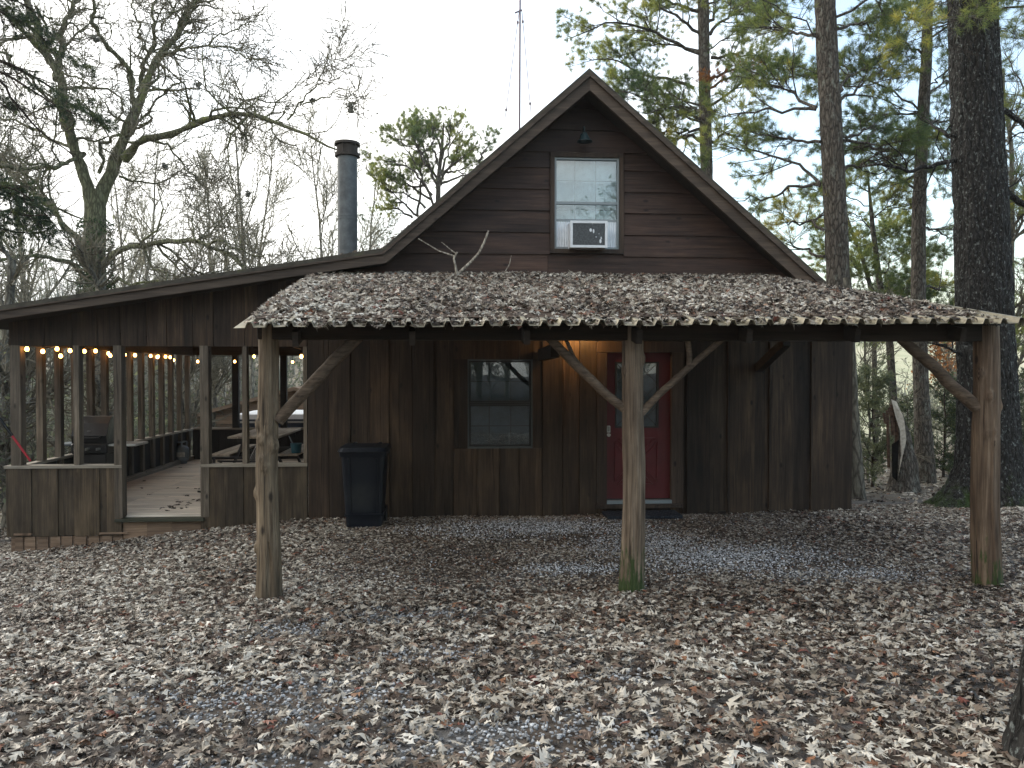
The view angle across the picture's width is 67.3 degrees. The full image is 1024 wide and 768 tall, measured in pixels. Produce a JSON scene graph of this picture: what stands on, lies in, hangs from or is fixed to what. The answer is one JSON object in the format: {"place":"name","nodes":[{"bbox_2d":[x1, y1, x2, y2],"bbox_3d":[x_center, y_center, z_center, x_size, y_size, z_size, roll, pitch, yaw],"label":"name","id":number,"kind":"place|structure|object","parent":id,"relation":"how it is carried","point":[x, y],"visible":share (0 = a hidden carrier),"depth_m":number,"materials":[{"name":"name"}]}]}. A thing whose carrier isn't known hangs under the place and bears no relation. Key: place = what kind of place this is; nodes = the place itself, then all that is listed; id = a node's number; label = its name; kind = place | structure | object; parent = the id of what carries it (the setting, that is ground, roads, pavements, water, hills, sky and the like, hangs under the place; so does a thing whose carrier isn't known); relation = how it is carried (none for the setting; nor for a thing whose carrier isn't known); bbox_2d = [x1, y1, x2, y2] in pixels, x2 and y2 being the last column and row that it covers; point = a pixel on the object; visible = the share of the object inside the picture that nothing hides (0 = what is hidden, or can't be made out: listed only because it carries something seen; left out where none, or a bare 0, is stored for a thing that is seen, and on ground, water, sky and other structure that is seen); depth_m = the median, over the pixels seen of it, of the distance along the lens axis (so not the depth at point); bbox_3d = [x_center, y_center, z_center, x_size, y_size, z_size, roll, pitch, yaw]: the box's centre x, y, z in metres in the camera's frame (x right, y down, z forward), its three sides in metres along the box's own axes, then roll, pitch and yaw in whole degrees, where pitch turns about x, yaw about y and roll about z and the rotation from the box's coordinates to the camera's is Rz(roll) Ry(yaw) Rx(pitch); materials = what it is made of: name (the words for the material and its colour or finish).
{"place":"outdoors","nodes":[
{"label":"outdoors","id":0,"kind":"place"},
{"bbox_2d":[0,327,1023,767],"bbox_3d":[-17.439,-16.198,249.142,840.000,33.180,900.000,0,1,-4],"label":"ground","id":1,"kind":"structure","parent":0,"point":[662,681],"depth_m":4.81,"materials":[{"name":"brown plant"}]},
{"bbox_2d":[0,49,106,459],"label":"bare tree","id":2,"kind":"object","parent":1,"relation":"on","point":[37,264],"visible":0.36,"depth_m":24.79,"materials":[{"name":"grey plant"}]},
{"bbox_2d":[0,151,112,527],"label":"bare tree","id":3,"kind":"object","parent":1,"relation":"on","point":[13,269],"visible":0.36,"depth_m":15.24,"materials":[{"name":"grey plant"}]},
{"bbox_2d":[0,0,121,259],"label":"cedar tree","id":4,"kind":"object","parent":1,"relation":"on","point":[21,211],"visible":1,"depth_m":11.97,"materials":[{"name":"green plant"}]},
{"bbox_2d":[0,208,165,457],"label":"bare tree","id":5,"kind":"object","parent":1,"relation":"on","point":[96,271],"visible":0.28,"depth_m":18.39,"materials":[{"name":"grey plant"}]},
{"bbox_2d":[71,95,185,288],"bbox_3d":[-17.112,-4.360,34.305,4.633,17.116,4.012,1,1,33],"label":"bare tree","id":6,"kind":"object","parent":1,"relation":"on","point":[130,276],"visible":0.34,"depth_m":34.29,"materials":[{"name":"grey plant"}]},
{"bbox_2d":[91,106,214,368],"bbox_3d":[-15.459,-4.033,33.020,4.454,16.325,4.392,0,1,19],"label":"bare tree","id":7,"kind":"object","parent":1,"relation":"on","point":[143,217],"visible":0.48,"depth_m":32.89,"materials":[{"name":"grey plant"}]},
{"bbox_2d":[4,278,307,552],"bbox_3d":[-5.178,1.028,14.008,4.183,5.146,6.970,0,1,-4],"label":"porch","id":8,"kind":"object","parent":1,"relation":"on","point":[60,498],"visible":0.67,"depth_m":10.62,"materials":[{"name":"brown wood"}]},
{"bbox_2d":[0,417,31,461],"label":"yard tool","id":9,"kind":"object","parent":8,"relation":"on","point":[13,437],"visible":1,"depth_m":10.34,"materials":[{"name":"red paint"}]},
{"bbox_2d":[64,416,147,463],"bbox_3d":[-6.347,1.151,11.850,1.212,1.296,0.678,0,1,-4],"label":"gas grill","id":10,"kind":"object","parent":8,"relation":"on","point":[98,439],"visible":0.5,"depth_m":11.68,"materials":[{"name":"black metal"}]},
{"bbox_2d":[25,346,302,362],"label":"string lights","id":11,"kind":"object","parent":8,"relation":"hanging from","point":[109,354],"visible":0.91,"depth_m":12.85,"materials":[{"name":"yellow"}]},
{"bbox_2d":[140,467,200,510],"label":"porch leaf litter","id":12,"kind":"object","parent":8,"relation":"on","point":[169,506],"visible":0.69,"depth_m":11.59,"materials":[{"name":"brown plant"}]},
{"bbox_2d":[176,441,188,463],"bbox_3d":[-7.128,1.473,16.571,0.310,0.484,0.310,0,1,-4],"label":"propane tank","id":13,"kind":"object","parent":8,"relation":"on","point":[182,453],"visible":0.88,"depth_m":16.46,"materials":[{"name":"grey metal"}]},
{"bbox_2d":[197,446,255,492],"bbox_3d":[-4.402,1.240,12.264,1.078,1.075,0.650,-1,1,-32],"label":"picnic table","id":14,"kind":"object","parent":8,"relation":"on","point":[253,458],"visible":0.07,"depth_m":12.36,"materials":[{"name":"brown wood"}]},
{"bbox_2d":[212,428,302,462],"bbox_3d":[-4.874,1.352,15.274,1.610,0.788,2.000,0,1,-4],"label":"picnic table","id":15,"kind":"object","parent":8,"relation":"on","point":[236,451],"visible":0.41,"depth_m":14.67,"materials":[{"name":"brown wood"}]},
{"bbox_2d":[290,443,301,452],"bbox_3d":[-4.080,1.211,14.525,0.220,0.180,0.220,0,1,-4],"label":"bucket","id":16,"kind":"object","parent":15,"relation":"on","point":[295,447],"visible":1,"depth_m":14.45,"materials":[{"name":"teal plastic"}]},
{"bbox_2d":[136,231,231,454],"bbox_3d":[-9.877,-0.386,23.313,3.205,8.412,3.751,0,1,-4],"label":"bare tree","id":17,"kind":"object","parent":1,"relation":"on","point":[195,365],"visible":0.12,"depth_m":23.31,"materials":[{"name":"grey plant"}]},
{"bbox_2d":[152,111,246,279],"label":"bare tree","id":18,"kind":"object","parent":1,"relation":"on","point":[199,197],"visible":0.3,"depth_m":31.91,"materials":[{"name":"grey plant"}]},
{"bbox_2d":[0,0,404,408],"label":"bare tree","id":19,"kind":"object","parent":1,"relation":"on","point":[95,200],"visible":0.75,"depth_m":22.41,"materials":[{"name":"brown plant"}]},
{"bbox_2d":[174,355,251,427],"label":"bare tree","id":20,"kind":"object","parent":1,"relation":"on","point":[216,387],"visible":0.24,"depth_m":26.23,"materials":[{"name":"grey plant"}]},
{"bbox_2d":[198,53,279,393],"bbox_3d":[-10.452,-4.379,29.603,3.121,16.836,4.578,0,1,-16],"label":"bare tree","id":21,"kind":"object","parent":1,"relation":"on","point":[240,189],"visible":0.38,"depth_m":29.00,"materials":[{"name":"grey plant"}]},
{"bbox_2d":[192,386,302,427],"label":"shed","id":22,"kind":"structure","parent":1,"relation":"on","point":[253,402],"depth_m":26.40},
{"bbox_2d":[226,108,312,398],"bbox_3d":[-10.754,-3.717,32.895,4.934,15.636,4.400,1,1,44],"label":"bare tree","id":23,"kind":"object","parent":1,"relation":"on","point":[275,195],"visible":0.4,"depth_m":32.15,"materials":[{"name":"grey plant"}]},
{"bbox_2d":[240,410,302,427],"bbox_3d":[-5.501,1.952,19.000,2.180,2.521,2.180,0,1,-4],"label":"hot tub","id":24,"kind":"object","parent":1,"relation":"on","point":[295,418],"visible":0.09,"depth_m":17.94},
{"bbox_2d":[269,87,369,260],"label":"bare tree","id":25,"kind":"object","parent":1,"relation":"on","point":[327,193],"visible":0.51,"depth_m":30.76,"materials":[{"name":"grey plant"}]},
{"bbox_2d":[337,442,390,526],"bbox_3d":[-1.937,1.327,10.168,0.640,1.065,0.726,0,1,-4],"label":"trash bin","id":26,"kind":"object","parent":1,"relation":"on","point":[364,468],"visible":1,"depth_m":9.89,"materials":[{"name":"black plastic"}]},
{"bbox_2d":[335,148,406,254],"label":"bare tree","id":27,"kind":"object","parent":1,"relation":"on","point":[370,233],"visible":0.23,"depth_m":35.64,"materials":[{"name":"grey plant"}]},
{"bbox_2d":[0,68,854,519],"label":"cabin","id":28,"kind":"object","parent":1,"relation":"on","point":[486,428],"visible":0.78,"depth_m":10.94,"materials":[{"name":"brown wood"}]},
{"bbox_2d":[468,359,532,448],"bbox_3d":[-0.173,0.280,10.971,1.002,1.345,0.160,0,1,-4],"label":"window","id":29,"kind":"structure","parent":28,"relation":"in","point":[500,391],"depth_m":11.03,"materials":[{"name":"grey glass"}]},
{"bbox_2d":[550,152,623,253],"bbox_3d":[1.061,-2.567,10.980,1.053,1.423,0.170,0,1,-4],"label":"window","id":30,"kind":"structure","parent":28,"relation":"in","point":[583,186],"depth_m":10.99,"materials":[{"name":"grey"}]},
{"bbox_2d":[568,220,607,249],"bbox_3d":[1.059,-2.086,10.830,0.523,0.371,0.300,0,1,-4],"label":"air conditioner","id":31,"kind":"object","parent":28,"relation":"attached to","point":[587,235],"visible":1,"depth_m":10.69,"materials":[{"name":"white plastic"}]},
{"bbox_2d":[607,353,669,498],"bbox_3d":[1.821,0.602,11.092,0.933,2.105,0.115,0,1,-4],"label":"door","id":32,"kind":"structure","parent":28,"relation":"in","point":[656,368],"depth_m":11.11,"materials":[{"name":"red paint"}]},
{"bbox_2d":[360,104,503,218],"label":"pine tree","id":33,"kind":"object","parent":1,"relation":"on","point":[415,128],"visible":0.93,"depth_m":32.63,"materials":[{"name":"green plant"}]},
{"bbox_2d":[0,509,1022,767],"bbox_3d":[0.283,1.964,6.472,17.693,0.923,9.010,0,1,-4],"label":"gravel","id":34,"kind":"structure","parent":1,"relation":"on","point":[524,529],"depth_m":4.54,"materials":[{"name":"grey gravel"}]},
{"bbox_2d":[0,196,1023,531],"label":"woodland","id":35,"kind":"object","parent":1,"relation":"on","point":[50,413],"depth_m":32.55,"materials":[{"name":"plant"}]},
{"bbox_2d":[504,0,530,129],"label":"antenna mast","id":36,"kind":"object","parent":1,"relation":"on","point":[519,100],"visible":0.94,"depth_m":18.89,"materials":[{"name":"grey metal"}]},
{"bbox_2d":[234,283,1023,600],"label":"carport","id":37,"kind":"object","parent":1,"relation":"on","point":[982,403],"visible":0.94,"depth_m":6.77,"materials":[{"name":"brown wood"}]},
{"bbox_2d":[418,230,510,276],"bbox_3d":[-0.558,-1.595,9.952,1.259,0.889,0.695,0,1,-12],"label":"fallen branch","id":38,"kind":"object","parent":37,"relation":"on","point":[460,271],"visible":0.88,"depth_m":10.20,"materials":[{"name":"wood"}]},
{"bbox_2d":[256,274,969,317],"bbox_3d":[0.674,-1.052,8.747,6.602,0.923,4.288,0,1,-4],"label":"leaf mat","id":39,"kind":"object","parent":37,"relation":"on","point":[635,313],"visible":0.16,"depth_m":6.92,"materials":[{"name":"brown plant"}]},
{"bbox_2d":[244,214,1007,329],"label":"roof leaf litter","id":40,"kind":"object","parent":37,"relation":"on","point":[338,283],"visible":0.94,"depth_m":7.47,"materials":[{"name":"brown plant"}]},
{"bbox_2d":[602,510,682,518],"bbox_3d":[1.820,1.831,10.775,1.051,0.046,0.415,0,1,-4],"label":"doormat","id":41,"kind":"object","parent":1,"relation":"on","point":[661,514],"visible":0.7,"depth_m":10.67,"materials":[{"name":"black rubber"}]},
{"bbox_2d":[553,0,847,178],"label":"pine tree","id":42,"kind":"object","parent":1,"relation":"on","point":[651,86],"visible":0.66,"depth_m":20.76,"materials":[{"name":"green plant"}]},
{"bbox_2d":[672,0,949,286],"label":"pine tree","id":43,"kind":"object","parent":1,"relation":"on","point":[832,146],"visible":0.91,"depth_m":15.39,"materials":[{"name":"green plant"}]},
{"bbox_2d":[843,277,866,499],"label":"tree trunk","id":44,"kind":"object","parent":1,"relation":"on","point":[858,486],"visible":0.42,"depth_m":14.01,"materials":[{"name":"brown plant"}]},
{"bbox_2d":[789,125,954,470],"bbox_3d":[9.388,-2.033,19.508,3.943,8.904,4.269,0,1,-4],"label":"young pine","id":45,"kind":"object","parent":1,"relation":"on","point":[900,286],"visible":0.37,"depth_m":19.61,"materials":[{"name":"green plant"}]},
{"bbox_2d":[797,197,949,464],"bbox_3d":[10.280,-1.560,22.520,4.203,8.174,4.143,0,1,-4],"label":"young pine","id":46,"kind":"object","parent":1,"relation":"on","point":[886,231],"visible":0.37,"depth_m":21.95,"materials":[{"name":"green plant"}]},
{"bbox_2d":[857,353,914,486],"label":"cedar tree","id":47,"kind":"object","parent":1,"relation":"on","point":[880,382],"visible":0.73,"depth_m":16.36,"materials":[{"name":"green plant"}]},
{"bbox_2d":[850,273,936,482],"bbox_3d":[8.281,-0.110,17.591,2.798,4.981,2.768,0,1,-4],"label":"bare tree","id":48,"kind":"object","parent":1,"relation":"on","point":[864,358],"visible":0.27,"depth_m":17.49,"materials":[{"name":"grey plant"}]},
{"bbox_2d":[882,399,920,492],"bbox_3d":[7.880,1.289,15.597,0.881,1.981,0.772,0,1,-4],"label":"broken stump","id":49,"kind":"object","parent":1,"relation":"on","point":[904,475],"visible":0.95,"depth_m":15.43,"materials":[{"name":"brown wood"}]},
{"bbox_2d":[802,0,1022,482],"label":"pine tree","id":50,"kind":"object","parent":1,"relation":"on","point":[923,441],"visible":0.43,"depth_m":17.58,"materials":[{"name":"green plant"}]},
{"bbox_2d":[899,391,934,447],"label":"cedar tree","id":51,"kind":"object","parent":1,"relation":"on","point":[910,412],"visible":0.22,"depth_m":22.77,"materials":[{"name":"green plant"}]},
{"bbox_2d":[906,342,956,407],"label":"bare tree","id":52,"kind":"object","parent":1,"relation":"on","point":[947,363],"visible":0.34,"depth_m":46.78,"materials":[{"name":"brown plant"}]},
{"bbox_2d":[912,370,956,476],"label":"cedar tree","id":53,"kind":"object","parent":1,"relation":"on","point":[951,417],"visible":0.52,"depth_m":18.77,"materials":[{"name":"green plant"}]},
{"bbox_2d":[857,0,1023,508],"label":"tree","id":54,"kind":"object","parent":1,"relation":"on","point":[983,194],"visible":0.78,"depth_m":12.11,"materials":[{"name":"plant"}]},
{"bbox_2d":[873,0,1023,359],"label":"pine tree","id":55,"kind":"object","parent":1,"relation":"on","point":[1013,30],"visible":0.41,"depth_m":12.01,"materials":[{"name":"green plant"}]},
{"bbox_2d":[937,51,1023,377],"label":"bare tree","id":56,"kind":"object","parent":1,"relation":"on","point":[1015,234],"visible":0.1,"depth_m":19.69,"materials":[{"name":"grey plant"}]},
{"bbox_2d":[999,645,1023,763],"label":"tree trunk","id":57,"kind":"object","parent":1,"relation":"on","point":[1013,739],"visible":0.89,"depth_m":3.27,"materials":[{"name":"brown wood"}]},
{"bbox_2d":[1018,367,1023,446],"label":"cedar tree","id":58,"kind":"object","parent":1,"relation":"on","point":[1021,375],"visible":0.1,"depth_m":16.21,"materials":[{"name":"green plant"}]},
{"bbox_2d":[0,0,1023,313],"label":"sky","id":59,"kind":"structure","parent":0,"point":[450,53],"materials":[{"name":"white"}]}
]}

